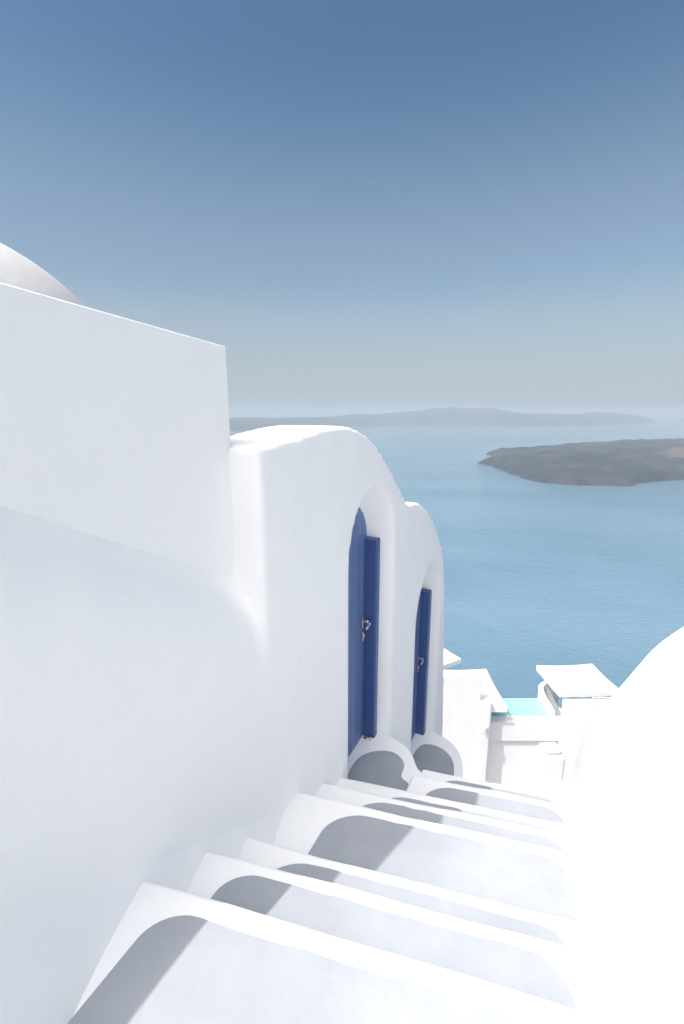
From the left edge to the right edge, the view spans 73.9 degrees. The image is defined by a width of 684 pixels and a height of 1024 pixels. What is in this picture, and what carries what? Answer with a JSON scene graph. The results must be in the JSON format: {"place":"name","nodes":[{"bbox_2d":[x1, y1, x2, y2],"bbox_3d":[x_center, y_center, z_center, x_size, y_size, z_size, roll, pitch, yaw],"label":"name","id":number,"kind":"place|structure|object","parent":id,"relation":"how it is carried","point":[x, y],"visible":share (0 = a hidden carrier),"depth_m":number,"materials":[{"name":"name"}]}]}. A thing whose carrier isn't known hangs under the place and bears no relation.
{"place":"outdoors","nodes":[
{"label":"outdoors","id":0,"kind":"place"},
{"bbox_2d":[0,0,683,413],"label":"sky","id":1,"kind":"structure","parent":0,"point":[371,206],"materials":[{"name":"blue"}]},
{"bbox_2d":[229,407,657,430],"bbox_3d":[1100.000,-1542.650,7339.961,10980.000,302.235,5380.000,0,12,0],"label":"distant island","id":2,"kind":"structure","parent":0,"point":[462,416],"depth_m":7169.28,"materials":[{"name":"grey stone"}]},
{"bbox_2d":[229,414,683,707],"bbox_3d":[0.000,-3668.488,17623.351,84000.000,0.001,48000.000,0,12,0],"label":"sea","id":3,"kind":"structure","parent":0,"point":[538,573],"depth_m":672.72,"materials":[{"name":"liquid"}]},
{"bbox_2d":[443,669,507,711],"bbox_3d":[5.920,9.851,22.284,3.050,4.190,3.100,0,12,0],"label":"parasol","id":4,"kind":"object","parent":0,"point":[489,689],"visible":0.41,"depth_m":21.51,"materials":[{"name":"white fabric"}]},
{"bbox_2d":[504,714,514,719],"bbox_3d":[7.825,9.587,21.274,0.450,0.180,0.238,0,12,0],"label":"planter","id":5,"kind":"object","parent":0,"point":[507,717],"visible":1,"depth_m":21.23,"materials":[{"name":"white"}]},
{"bbox_2d":[478,438,683,485],"bbox_3d":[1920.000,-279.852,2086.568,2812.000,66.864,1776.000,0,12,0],"label":"island","id":6,"kind":"structure","parent":0,"point":[626,462],"depth_m":1573.24,"materials":[{"name":"grey stone"}]},
{"bbox_2d":[592,697,609,702],"bbox_3d":[11.925,8.498,20.589,1.250,0.260,0.030,0,12,0],"label":"railing","id":7,"kind":"object","parent":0,"point":[599,699],"visible":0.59,"depth_m":20.56,"materials":[{"name":"white wood"}]},
{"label":"hillside","id":8,"kind":"structure","parent":0,"visible":0},
{"bbox_2d":[0,243,85,306],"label":"domed house","id":9,"kind":"structure","parent":8,"relation":"on","point":[17,269],"depth_m":4.48,"materials":[{"name":"paint"}]},
{"bbox_2d":[0,283,234,575],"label":"parapet wall","id":10,"kind":"structure","parent":8,"relation":"on","point":[114,428],"depth_m":1.57,"materials":[{"name":"paint"}]},
{"bbox_2d":[0,425,444,925],"bbox_3d":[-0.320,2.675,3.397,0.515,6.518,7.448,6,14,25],"label":"vaulted house","id":11,"kind":"structure","parent":8,"relation":"on","point":[154,708],"depth_m":1.96,"materials":[{"name":"paint"}]},
{"bbox_2d":[348,507,379,756],"bbox_3d":[0.129,1.033,3.634,0.145,2.223,0.652,6,14,25],"label":"door","id":12,"kind":"structure","parent":11,"relation":"in","point":[364,551],"depth_m":3.78,"materials":[{"name":"blue paint"}]},
{"bbox_2d":[411,588,431,740],"bbox_3d":[0.888,1.974,5.451,0.126,2.303,0.675,6,14,25],"label":"door","id":13,"kind":"structure","parent":11,"relation":"in","point":[423,618],"depth_m":5.61,"materials":[{"name":"blue paint"}]},
{"bbox_2d":[0,728,683,1023],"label":"staircase","id":14,"kind":"structure","parent":8,"relation":"on","point":[390,880],"depth_m":1.59,"materials":[{"name":"white paint"}]},
{"bbox_2d":[554,627,683,1022],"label":"parapet wall","id":15,"kind":"structure","parent":14,"relation":"attached to","point":[625,784],"depth_m":1.80,"materials":[{"name":"paint"}]},
{"bbox_2d":[444,648,460,668],"bbox_3d":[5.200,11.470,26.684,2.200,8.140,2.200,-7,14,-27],"label":"parasol","id":16,"kind":"object","parent":8,"relation":"on","point":[450,659],"visible":0.09,"depth_m":25.39,"materials":[{"name":"white fabric"}]},
{"bbox_2d":[442,673,491,781],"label":"wall","id":17,"kind":"structure","parent":8,"relation":"on","point":[467,709],"depth_m":20.47,"materials":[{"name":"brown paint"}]},
{"bbox_2d":[486,716,560,789],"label":"terrace wall","id":18,"kind":"structure","parent":8,"relation":"on","point":[515,742],"depth_m":21.45,"materials":[{"name":"white paint"}]},
{"bbox_2d":[491,681,558,715],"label":"infinity pool","id":19,"kind":"structure","parent":8,"relation":"on","point":[540,705],"depth_m":22.33,"materials":[{"name":"teal liquid"}]},
{"bbox_2d":[530,743,567,793],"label":"wall","id":20,"kind":"structure","parent":8,"relation":"on","point":[548,764],"depth_m":14.08,"materials":[{"name":"white paint"}]},
{"bbox_2d":[557,699,608,782],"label":"block wall","id":21,"kind":"structure","parent":8,"relation":"on","point":[577,715],"depth_m":20.70,"materials":[{"name":"white paint"}]},
{"bbox_3d":[13.500,12.919,23.445,7.000,4.700,2.350,0,12,0],"label":"sun deck","id":22,"kind":"object","parent":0,"visible":0},
{"bbox_2d":[550,702,560,715],"bbox_3d":[10.750,10.297,22.485,0.640,0.832,1.800,-2,13,-8],"label":"sun lounger","id":23,"kind":"object","parent":22,"relation":"on","point":[556,709],"visible":0.15,"depth_m":22.94,"materials":[{"name":"white wood"}]},
{"bbox_2d":[536,664,617,698],"bbox_3d":[11.750,9.094,22.937,3.000,2.990,2.350,-1,12,-3],"label":"parasol","id":24,"kind":"object","parent":22,"relation":"on","point":[585,680],"visible":0.92,"depth_m":22.14,"materials":[{"name":"white fabric"}]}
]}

